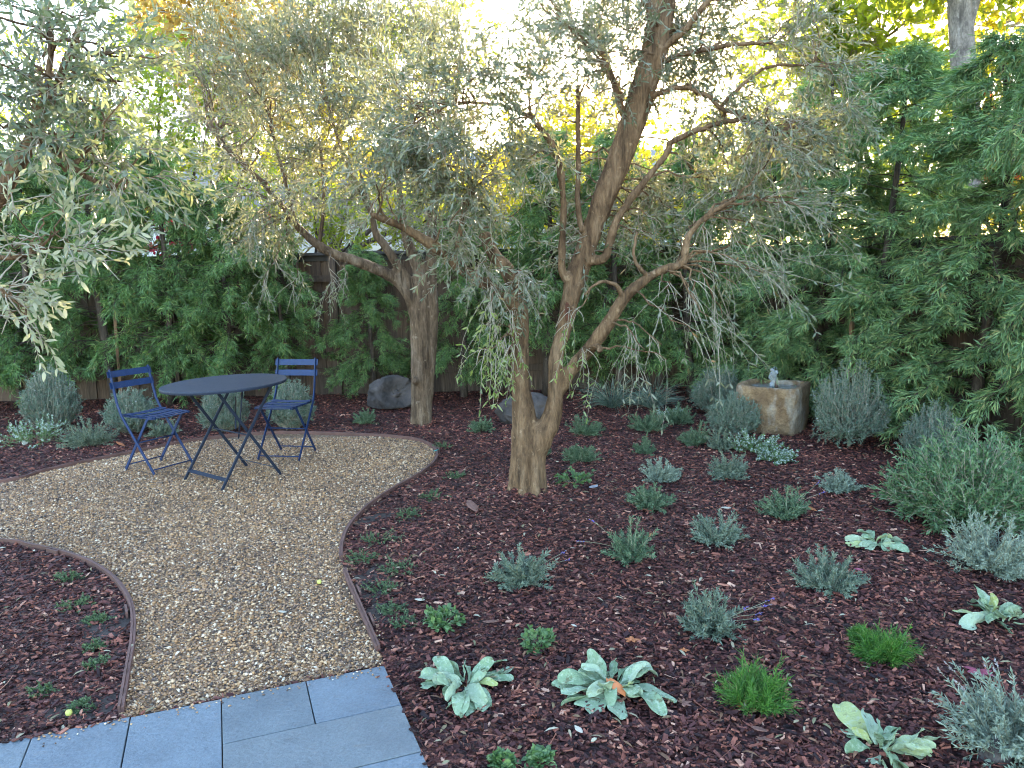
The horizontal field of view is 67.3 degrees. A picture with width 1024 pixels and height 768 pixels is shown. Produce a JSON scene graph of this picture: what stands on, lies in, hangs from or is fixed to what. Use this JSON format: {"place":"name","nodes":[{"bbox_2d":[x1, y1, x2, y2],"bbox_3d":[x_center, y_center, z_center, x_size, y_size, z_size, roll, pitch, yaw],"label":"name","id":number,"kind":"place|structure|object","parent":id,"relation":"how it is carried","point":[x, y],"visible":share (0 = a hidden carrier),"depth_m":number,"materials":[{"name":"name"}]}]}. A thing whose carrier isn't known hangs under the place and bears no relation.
{"place":"outdoors","nodes":[
{"label":"outdoors","id":0,"kind":"place"},
{"bbox_2d":[0,666,427,767],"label":"stone patio","id":1,"kind":"structure","parent":0,"point":[361,720],"depth_m":2.58,"materials":[{"name":"stone"}]},
{"bbox_2d":[0,434,435,746],"bbox_3d":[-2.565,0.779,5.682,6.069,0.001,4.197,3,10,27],"label":"gravel path","id":2,"kind":"structure","parent":0,"point":[254,620],"depth_m":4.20,"materials":[{"name":"beige gravel"}]},
{"bbox_2d":[106,364,192,474],"bbox_3d":[-2.940,0.278,6.289,0.498,0.824,0.400,3,10,28],"label":"bistro chair","id":3,"kind":"object","parent":2,"relation":"on","point":[163,412],"visible":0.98,"depth_m":6.29,"materials":[{"name":"blue paint"}]},
{"bbox_2d":[159,373,286,490],"bbox_3d":[-2.175,0.351,5.893,0.914,0.761,0.914,5,11,38],"label":"bistro table","id":4,"kind":"object","parent":2,"relation":"on","point":[226,385],"visible":1,"depth_m":5.80,"materials":[{"name":"blue paint"}]},
{"bbox_2d":[254,358,317,460],"bbox_3d":[-1.934,0.208,6.614,0.400,0.824,0.498,0,9,11],"label":"bistro chair","id":5,"kind":"object","parent":2,"relation":"on","point":[274,405],"visible":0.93,"depth_m":6.69,"materials":[{"name":"blue paint"}]},
{"bbox_2d":[0,386,1023,767],"bbox_3d":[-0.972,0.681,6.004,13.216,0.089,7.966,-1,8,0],"label":"bark mulch","id":6,"kind":"object","parent":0,"point":[676,744],"visible":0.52,"depth_m":3.64,"materials":[{"name":"brown wood"}]},
{"bbox_2d":[0,213,54,398],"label":"fern pine tree","id":7,"kind":"object","parent":6,"relation":"on","point":[8,382],"visible":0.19,"depth_m":9.35,"materials":[{"name":"green plant"}]},
{"bbox_2d":[0,413,81,448],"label":"white trailing plant","id":8,"kind":"object","parent":6,"relation":"on","point":[41,425],"visible":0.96,"depth_m":7.38,"materials":[{"name":"green plant"}]},
{"bbox_2d":[15,362,85,429],"bbox_3d":[-4.829,0.131,8.058,0.618,0.734,0.630,-1,8,0],"label":"coast rosemary","id":9,"kind":"object","parent":6,"relation":"on","point":[57,400],"visible":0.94,"depth_m":7.96,"materials":[{"name":"green plant"}]},
{"bbox_2d":[0,147,128,387],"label":"fern pine tree","id":10,"kind":"object","parent":6,"relation":"on","point":[19,228],"visible":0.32,"depth_m":9.09,"materials":[{"name":"green plant"}]},
{"bbox_2d":[63,695,96,715],"bbox_3d":[-1.572,1.170,2.805,0.119,0.044,0.097,4,10,32],"label":"thyme patch","id":11,"kind":"object","parent":6,"relation":"on","point":[80,701],"visible":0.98,"depth_m":2.81,"materials":[{"name":"green plant"}]},
{"bbox_2d":[44,693,119,718],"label":"bare soil","id":12,"kind":"structure","parent":6,"relation":"on","point":[105,701],"depth_m":2.81,"materials":[{"name":"brown soil"}]},
{"bbox_2d":[54,415,120,449],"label":"lavender plant","id":13,"kind":"object","parent":6,"relation":"on","point":[86,437],"visible":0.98,"depth_m":7.17,"materials":[{"name":"green plant"}]},
{"bbox_2d":[10,95,187,406],"bbox_3d":[-4.977,-1.593,9.240,2.276,3.760,1.905,-1,8,0],"label":"fern pine tree","id":14,"kind":"object","parent":6,"relation":"on","point":[51,220],"visible":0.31,"depth_m":9.00,"materials":[{"name":"green plant"}]},
{"bbox_2d":[76,606,130,638],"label":"bare soil","id":15,"kind":"structure","parent":6,"relation":"on","point":[123,621],"depth_m":3.47,"materials":[{"name":"soil"}]},
{"bbox_2d":[0,0,232,381],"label":"olive tree","id":16,"kind":"object","parent":6,"relation":"on","point":[45,109],"visible":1,"depth_m":3.24,"materials":[{"name":"green plant"}]},
{"bbox_2d":[98,386,161,433],"bbox_3d":[-3.851,0.271,7.781,0.572,0.519,0.566,-9,12,-44],"label":"coast rosemary","id":17,"kind":"object","parent":6,"relation":"on","point":[128,404],"visible":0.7,"depth_m":7.68,"materials":[{"name":"green plant"}]},
{"bbox_2d":[72,131,247,409],"bbox_3d":[-4.088,-1.343,9.216,1.878,3.276,2.181,0,9,10],"label":"fern pine tree","id":18,"kind":"object","parent":6,"relation":"on","point":[143,357],"visible":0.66,"depth_m":8.92,"materials":[{"name":"green plant"}]},
{"bbox_2d":[143,416,181,437],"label":"lavender plant","id":19,"kind":"object","parent":6,"relation":"on","point":[162,429],"visible":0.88,"depth_m":7.55,"materials":[{"name":"green plant"}]},
{"bbox_2d":[194,392,253,431],"bbox_3d":[-2.937,0.218,7.783,0.587,0.574,0.571,-1,8,0],"label":"coast rosemary","id":20,"kind":"object","parent":6,"relation":"on","point":[225,419],"visible":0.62,"depth_m":7.67,"materials":[{"name":"green plant"}]},
{"bbox_2d":[140,179,313,383],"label":"fern pine tree","id":21,"kind":"object","parent":6,"relation":"on","point":[226,346],"visible":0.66,"depth_m":9.04,"materials":[{"name":"green plant"}]},
{"bbox_2d":[228,220,343,400],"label":"fern pine tree","id":22,"kind":"object","parent":6,"relation":"on","point":[275,287],"visible":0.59,"depth_m":9.23,"materials":[{"name":"green plant"}]},
{"bbox_2d":[263,378,316,430],"bbox_3d":[-2.247,0.205,7.805,0.534,0.555,0.566,-1,8,0],"label":"coast rosemary","id":23,"kind":"object","parent":6,"relation":"on","point":[286,418],"visible":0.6,"depth_m":7.72,"materials":[{"name":"green plant"}]},
{"bbox_2d":[139,0,538,425],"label":"olive tree","id":24,"kind":"object","parent":6,"relation":"on","point":[423,315],"visible":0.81,"depth_m":6.99,"materials":[{"name":"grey plant"}]},
{"bbox_2d":[310,242,410,399],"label":"fern pine tree","id":25,"kind":"object","parent":6,"relation":"on","point":[364,277],"visible":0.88,"depth_m":9.30,"materials":[{"name":"green plant"}]},
{"bbox_2d":[351,564,386,602],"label":"plant","id":26,"kind":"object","parent":6,"relation":"on","point":[361,576],"depth_m":3.91,"materials":[{"name":"green plant"}]},
{"bbox_2d":[367,375,410,408],"bbox_3d":[-1.388,0.067,8.894,0.584,0.359,0.519,-6,10,-31],"label":"boulder","id":27,"kind":"object","parent":6,"relation":"on","point":[390,392],"visible":0.9,"depth_m":8.75,"materials":[{"name":"grey stone"}]},
{"bbox_2d":[423,603,465,633],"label":"broad leaved plant","id":28,"kind":"object","parent":6,"relation":"on","point":[440,615],"visible":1,"depth_m":3.38,"materials":[{"name":"green plant"}]},
{"bbox_2d":[393,200,536,397],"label":"fern pine tree","id":29,"kind":"object","parent":6,"relation":"on","point":[443,362],"visible":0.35,"depth_m":9.15,"materials":[{"name":"green plant"}]},
{"bbox_2d":[418,656,513,717],"bbox_3d":[-0.174,1.086,2.863,0.363,0.110,0.401,-1,8,0],"label":"lamb ear plant","id":30,"kind":"object","parent":6,"relation":"on","point":[474,694],"visible":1,"depth_m":2.85,"materials":[{"name":"leaf"}]},
{"bbox_2d":[466,416,495,433],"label":"lavender plant","id":31,"kind":"object","parent":6,"relation":"on","point":[483,426],"visible":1,"depth_m":7.47,"materials":[{"name":"green plant"}]},
{"bbox_2d":[486,746,520,767],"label":"broad leaved plant","id":32,"kind":"object","parent":6,"relation":"on","point":[496,756],"visible":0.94,"depth_m":2.42,"materials":[{"name":"green plant"}]},
{"bbox_2d":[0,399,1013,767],"bbox_3d":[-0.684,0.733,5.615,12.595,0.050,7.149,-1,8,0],"label":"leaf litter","id":33,"kind":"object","parent":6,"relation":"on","point":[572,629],"visible":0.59,"depth_m":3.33,"materials":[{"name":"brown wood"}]},
{"bbox_2d":[494,392,546,423],"bbox_3d":[0.143,0.246,7.905,0.656,0.330,0.512,-1,8,0],"label":"boulder","id":34,"kind":"object","parent":6,"relation":"on","point":[539,402],"visible":0.38,"depth_m":7.77,"materials":[{"name":"grey stone"}]},
{"bbox_2d":[483,542,569,591],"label":"lavender plant","id":35,"kind":"object","parent":6,"relation":"on","point":[519,575],"visible":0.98,"depth_m":3.79,"materials":[{"name":"green plant"}]},
{"bbox_2d":[518,624,557,655],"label":"broad leaved plant","id":36,"kind":"object","parent":6,"relation":"on","point":[530,634],"visible":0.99,"depth_m":3.18,"materials":[{"name":"green plant"}]},
{"bbox_2d":[521,743,556,767],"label":"broad leaved plant","id":37,"kind":"object","parent":6,"relation":"on","point":[537,753],"visible":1,"depth_m":2.43,"materials":[{"name":"green plant"}]},
{"bbox_2d":[470,126,633,395],"bbox_3d":[0.416,-1.448,9.302,2.167,3.222,1.814,3,9,25],"label":"fern pine tree","id":38,"kind":"object","parent":6,"relation":"on","point":[535,217],"visible":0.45,"depth_m":8.96,"materials":[{"name":"green plant"}]},
{"bbox_2d":[554,465,595,487],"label":"broad leaved plant","id":39,"kind":"object","parent":6,"relation":"on","point":[574,476],"visible":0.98,"depth_m":5.61,"materials":[{"name":"green plant"}]},
{"bbox_2d":[561,442,602,463],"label":"lavender plant","id":40,"kind":"object","parent":6,"relation":"on","point":[575,453],"visible":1,"depth_m":6.20,"materials":[{"name":"green plant"}]},
{"bbox_2d":[565,412,605,435],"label":"lavender plant","id":41,"kind":"object","parent":6,"relation":"on","point":[590,430],"visible":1,"depth_m":7.20,"materials":[{"name":"green plant"}]},
{"bbox_2d":[291,0,908,496],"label":"olive tree","id":42,"kind":"object","parent":6,"relation":"on","point":[657,54],"visible":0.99,"depth_m":4.96,"materials":[{"name":"green plant"}]},
{"bbox_2d":[570,372,649,411],"bbox_3d":[1.093,0.038,8.532,0.920,0.461,0.880,-1,8,0],"label":"blue fescue","id":43,"kind":"object","parent":6,"relation":"on","point":[611,402],"visible":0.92,"depth_m":8.52,"materials":[{"name":"plant"}]},
{"bbox_2d":[551,648,676,719],"bbox_3d":[0.369,1.078,2.820,0.446,0.115,0.372,-1,8,0],"label":"lamb ear plant","id":44,"kind":"object","parent":6,"relation":"on","point":[593,673],"visible":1,"depth_m":2.80,"materials":[{"name":"leaf"},{"name":"orange leaf"}]},
{"bbox_2d":[538,117,694,395],"bbox_3d":[1.172,-1.513,9.235,1.878,3.383,2.181,3,10,28],"label":"fern pine tree","id":45,"kind":"object","parent":6,"relation":"on","point":[616,332],"visible":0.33,"depth_m":9.00,"materials":[{"name":"green plant"}]},
{"bbox_2d":[577,515,659,568],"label":"lavender plant","id":46,"kind":"object","parent":6,"relation":"on","point":[628,552],"visible":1,"depth_m":4.09,"materials":[{"name":"green plant"}]},
{"bbox_2d":[632,432,656,455],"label":"lavender plant","id":47,"kind":"object","parent":6,"relation":"on","point":[644,448],"visible":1,"depth_m":6.44,"materials":[{"name":"green plant"}]},
{"bbox_2d":[626,408,673,431],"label":"lavender plant","id":48,"kind":"object","parent":6,"relation":"on","point":[646,424],"visible":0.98,"depth_m":7.32,"materials":[{"name":"green plant"}]},
{"bbox_2d":[625,482,676,515],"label":"lavender plant","id":49,"kind":"object","parent":6,"relation":"on","point":[651,499],"visible":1,"depth_m":4.94,"materials":[{"name":"green plant"}]},
{"bbox_2d":[619,370,692,408],"bbox_3d":[1.543,0.067,8.425,0.820,0.417,0.801,-8,11,-39],"label":"blue fescue","id":50,"kind":"object","parent":6,"relation":"on","point":[657,402],"visible":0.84,"depth_m":8.43,"materials":[{"name":"plant"}]},
{"bbox_2d":[638,457,683,481],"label":"lavender plant","id":51,"kind":"object","parent":6,"relation":"on","point":[666,474],"visible":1,"depth_m":5.58,"materials":[{"name":"green plant"}]},
{"bbox_2d":[665,401,695,424],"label":"lavender plant","id":52,"kind":"object","parent":6,"relation":"on","point":[684,418],"visible":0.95,"depth_m":7.61,"materials":[{"name":"green plant"}]},
{"bbox_2d":[612,131,770,396],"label":"fern pine tree","id":53,"kind":"object","parent":6,"relation":"on","point":[667,338],"visible":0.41,"depth_m":8.91,"materials":[{"name":"green plant"}]},
{"bbox_2d":[676,420,711,446],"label":"lavender plant","id":54,"kind":"object","parent":6,"relation":"on","point":[697,438],"visible":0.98,"depth_m":6.69,"materials":[{"name":"green plant"}]},
{"bbox_2d":[688,365,740,413],"bbox_3d":[2.180,0.071,8.136,0.636,0.546,0.632,-1,8,0],"label":"coast rosemary","id":55,"kind":"object","parent":6,"relation":"on","point":[701,395],"visible":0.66,"depth_m":8.05,"materials":[{"name":"green plant"}]},
{"bbox_2d":[689,508,748,550],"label":"lavender plant","id":56,"kind":"object","parent":6,"relation":"on","point":[706,533],"visible":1,"depth_m":4.31,"materials":[{"name":"green plant"}]},
{"bbox_2d":[705,426,735,451],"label":"lavender plant","id":57,"kind":"object","parent":6,"relation":"on","point":[717,442],"visible":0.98,"depth_m":6.49,"materials":[{"name":"green plant"}]},
{"bbox_2d":[676,580,773,645],"bbox_3d":[0.900,0.971,3.272,0.388,0.223,0.323,2,9,23],"label":"lavender plant","id":58,"kind":"object","parent":6,"relation":"on","point":[700,622],"visible":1,"depth_m":3.26,"materials":[{"name":"green plant"}]},
{"bbox_2d":[707,450,749,480],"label":"lavender plant","id":59,"kind":"object","parent":6,"relation":"on","point":[730,470],"visible":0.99,"depth_m":5.62,"materials":[{"name":"green plant"}]},
{"bbox_2d":[704,389,762,435],"bbox_3d":[2.043,0.275,7.064,0.534,0.466,0.574,-1,8,0],"label":"coast rosemary","id":60,"kind":"object","parent":6,"relation":"on","point":[733,416],"visible":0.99,"depth_m":6.97,"materials":[{"name":"green plant"}]},
{"bbox_2d":[723,428,784,453],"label":"white trailing plant","id":61,"kind":"object","parent":6,"relation":"on","point":[745,441],"visible":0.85,"depth_m":6.40,"materials":[{"name":"green plant"}]},
{"bbox_2d":[713,648,801,717],"bbox_3d":[0.859,1.059,2.732,0.324,0.222,0.305,-1,8,0],"label":"feathery green plant","id":62,"kind":"object","parent":6,"relation":"on","point":[750,688],"visible":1,"depth_m":2.71,"materials":[{"name":"green plant"}]},
{"bbox_2d":[663,121,871,395],"bbox_3d":[2.922,-1.311,8.694,2.311,3.234,2.381,-1,8,0],"label":"fern pine tree","id":63,"kind":"object","parent":6,"relation":"on","point":[742,373],"visible":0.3,"depth_m":8.51,"materials":[{"name":"green plant"}]},
{"bbox_2d":[736,367,810,435],"bbox_3d":[2.474,0.153,7.282,0.600,0.642,0.596,4,10,34],"label":"stone fountain","id":64,"kind":"object","parent":6,"relation":"on","point":[784,410],"visible":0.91,"depth_m":7.04,"materials":[{"name":"stone"}]},
{"bbox_2d":[756,444,799,465],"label":"white trailing plant","id":65,"kind":"object","parent":6,"relation":"on","point":[785,455],"visible":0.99,"depth_m":6.10,"materials":[{"name":"green plant"}]},
{"bbox_2d":[753,482,823,520],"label":"lavender plant","id":66,"kind":"object","parent":6,"relation":"on","point":[782,508],"visible":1,"depth_m":4.73,"materials":[{"name":"green plant"}]},
{"bbox_2d":[725,57,929,424],"bbox_3d":[3.291,-1.406,7.935,2.291,3.660,2.259,-1,8,0],"label":"fern pine tree","id":67,"kind":"object","parent":6,"relation":"on","point":[800,344],"visible":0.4,"depth_m":7.58,"materials":[{"name":"green plant"}]},
{"bbox_2d":[786,542,870,605],"bbox_3d":[1.509,0.898,3.697,0.338,0.207,0.367,-8,11,-39],"label":"lavender plant","id":68,"kind":"object","parent":6,"relation":"on","point":[842,580],"visible":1,"depth_m":3.70,"materials":[{"name":"green plant"}]},
{"bbox_2d":[813,466,865,494],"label":"lavender plant","id":69,"kind":"object","parent":6,"relation":"on","point":[840,483],"visible":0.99,"depth_m":5.24,"materials":[{"name":"plant"}]},
{"bbox_2d":[809,358,892,447],"bbox_3d":[2.845,0.161,6.474,0.655,0.808,0.732,-1,8,0],"label":"coast rosemary","id":70,"kind":"object","parent":6,"relation":"on","point":[861,418],"visible":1,"depth_m":6.36,"materials":[{"name":"green plant"}]},
{"bbox_2d":[844,529,909,551],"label":"lamb ear plant","id":71,"kind":"object","parent":6,"relation":"on","point":[862,541],"visible":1,"depth_m":4.22,"materials":[{"name":"plant"}]},
{"bbox_2d":[844,618,925,671],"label":"feathery green plant","id":72,"kind":"object","parent":6,"relation":"on","point":[874,647],"visible":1,"depth_m":3.00,"materials":[{"name":"green plant"}]},
{"bbox_2d":[832,701,940,767],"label":"lamb ear plant","id":73,"kind":"object","parent":6,"relation":"on","point":[858,723],"visible":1,"depth_m":2.44,"materials":[{"name":"leaf"}]},
{"bbox_2d":[752,33,1023,437],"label":"fern pine tree","id":74,"kind":"object","parent":6,"relation":"on","point":[917,82],"visible":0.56,"depth_m":6.81,"materials":[{"name":"green plant"}]},
{"bbox_2d":[839,21,1023,466],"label":"fern pine tree","id":75,"kind":"object","parent":6,"relation":"on","point":[971,79],"visible":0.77,"depth_m":6.15,"materials":[{"name":"green plant"}]},
{"bbox_2d":[893,398,971,461],"bbox_3d":[3.255,0.356,5.955,0.540,0.559,0.562,-1,8,0],"label":"coast rosemary","id":76,"kind":"object","parent":6,"relation":"on","point":[917,429],"visible":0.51,"depth_m":5.89,"materials":[{"name":"green plant"}]},
{"bbox_2d":[866,412,1023,542],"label":"dwarf olive shrub","id":77,"kind":"object","parent":6,"relation":"on","point":[953,482],"visible":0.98,"depth_m":4.46,"materials":[{"name":"green plant"}]},
{"bbox_2d":[922,504,1023,581],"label":"lavender plant","id":78,"kind":"object","parent":6,"relation":"on","point":[1003,561],"visible":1,"depth_m":3.87,"materials":[{"name":"plant"}]},
{"bbox_2d":[928,656,1023,767],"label":"lavender plant","id":79,"kind":"object","parent":6,"relation":"on","point":[987,718],"visible":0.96,"depth_m":2.47,"materials":[{"name":"silver plant"}]},
{"bbox_2d":[945,15,1023,434],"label":"fern pine tree","id":80,"kind":"object","parent":6,"relation":"on","point":[1010,133],"visible":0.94,"depth_m":5.57,"materials":[{"name":"green plant"}]},
{"bbox_2d":[952,585,1023,633],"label":"lamb ear plant","id":81,"kind":"object","parent":6,"relation":"on","point":[987,604],"visible":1,"depth_m":3.29,"materials":[{"name":"plant"}]},
{"bbox_2d":[977,736,1013,767],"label":"boulder","id":82,"kind":"object","parent":6,"relation":"on","point":[997,758],"visible":0.43,"depth_m":2.39,"materials":[{"name":"grey stone"}]},
{"bbox_2d":[0,0,1023,244],"label":"sky","id":83,"kind":"structure","parent":0,"point":[495,14],"materials":[{"name":"white"}]},
{"label":"ground","id":84,"kind":"structure","parent":0,"visible":0},
{"bbox_2d":[0,538,135,714],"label":"garden edging","id":85,"kind":"object","parent":84,"relation":"on","point":[121,705],"visible":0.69,"depth_m":3.73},
{"bbox_2d":[0,21,155,258],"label":"broadleaf tree","id":86,"kind":"object","parent":84,"relation":"on","point":[2,113],"visible":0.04,"depth_m":11.91,"materials":[{"name":"green plant"}]},
{"bbox_2d":[100,9,297,255],"bbox_3d":[-4.816,-2.887,12.078,2.927,5.703,2.625,-1,8,0],"label":"broadleaf tree","id":87,"kind":"object","parent":84,"relation":"on","point":[148,75],"visible":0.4,"depth_m":11.76,"materials":[{"name":"green plant"}]},
{"bbox_2d":[0,431,439,559],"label":"garden edging","id":88,"kind":"object","parent":84,"relation":"on","point":[350,522],"visible":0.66,"depth_m":6.63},
{"bbox_2d":[124,0,324,243],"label":"maple tree","id":89,"kind":"object","parent":84,"relation":"on","point":[168,27],"visible":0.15,"depth_m":13.12,"materials":[{"name":"yellow plant"}]},
{"bbox_2d":[72,0,506,252],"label":"broadleaf tree","id":90,"kind":"object","parent":84,"relation":"on","point":[402,5],"visible":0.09,"depth_m":15.26,"materials":[{"name":"green plant"}]},
{"bbox_2d":[207,146,463,252],"bbox_3d":[-2.345,-1.685,11.183,4.326,3.469,2.028,-1,8,0],"label":"tall shrub","id":91,"kind":"object","parent":84,"relation":"on","point":[337,223],"visible":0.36,"depth_m":10.92,"materials":[{"name":"green plant"}]},
{"bbox_2d":[0,148,696,257],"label":"neighbour house","id":92,"kind":"structure","parent":84,"relation":"on","point":[378,247],"depth_m":17.71,"materials":[{"name":"beige paint"}]},
{"bbox_2d":[342,567,380,651],"bbox_3d":[-0.707,1.054,3.608,0.041,0.076,0.912,-4,9,-20],"label":"garden edging","id":93,"kind":"object","parent":84,"relation":"on","point":[356,595],"visible":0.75,"depth_m":3.50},
{"bbox_2d":[0,244,742,401],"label":"wooden fence","id":94,"kind":"object","parent":84,"relation":"on","point":[317,270],"visible":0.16,"depth_m":9.91,"materials":[{"name":"brown wood"}]},
{"bbox_2d":[239,64,519,251],"bbox_3d":[-2.522,-3.231,14.470,5.400,5.549,3.120,-1,8,0],"label":"broadleaf tree","id":95,"kind":"object","parent":84,"relation":"on","point":[368,231],"visible":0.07,"depth_m":14.21,"materials":[{"name":"yellow plant"}]},
{"bbox_2d":[438,162,721,248],"bbox_3d":[0.938,-1.680,11.248,4.361,3.297,1.935,-1,8,0],"label":"tall shrub","id":96,"kind":"object","parent":84,"relation":"on","point":[515,206],"visible":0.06,"depth_m":10.91,"materials":[{"name":"green plant"}]},
{"bbox_2d":[476,80,695,241],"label":"broadleaf tree","id":97,"kind":"object","parent":84,"relation":"on","point":[585,142],"visible":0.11,"depth_m":12.12,"materials":[{"name":"yellow plant"}]},
{"bbox_2d":[648,80,816,240],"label":"broadleaf tree","id":98,"kind":"object","parent":84,"relation":"on","point":[667,129],"visible":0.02,"depth_m":12.31,"materials":[{"name":"yellow plant"}]},
{"bbox_2d":[696,31,858,242],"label":"broadleaf tree","id":99,"kind":"object","parent":84,"relation":"on","point":[780,84],"visible":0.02,"depth_m":11.52,"materials":[{"name":"yellow plant"}]},
{"bbox_2d":[677,181,911,244],"bbox_3d":[3.820,-1.532,10.806,3.607,3.025,2.082,-1,8,0],"label":"tall shrub","id":100,"kind":"object","parent":84,"relation":"on","point":[844,215],"visible":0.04,"depth_m":10.54,"materials":[{"name":"green plant"}]},
{"bbox_2d":[720,0,1012,236],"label":"broadleaf tree","id":101,"kind":"object","parent":84,"relation":"on","point":[882,42],"visible":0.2,"depth_m":10.11,"materials":[{"name":"green plant"}]},
{"bbox_2d":[741,234,1023,442],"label":"wooden fence","id":102,"kind":"object","parent":84,"relation":"on","point":[955,340],"visible":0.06,"depth_m":6.91,"materials":[{"name":"brown wood"}]},
{"bbox_2d":[839,0,1023,234],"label":"tall tree","id":103,"kind":"object","parent":84,"relation":"on","point":[962,15],"visible":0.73,"depth_m":8.28,"materials":[{"name":"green plant"}]},
{"bbox_2d":[914,0,1023,233],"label":"broadleaf tree","id":104,"kind":"object","parent":84,"relation":"on","point":[991,18],"visible":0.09,"depth_m":9.58,"materials":[{"name":"yellow plant"}]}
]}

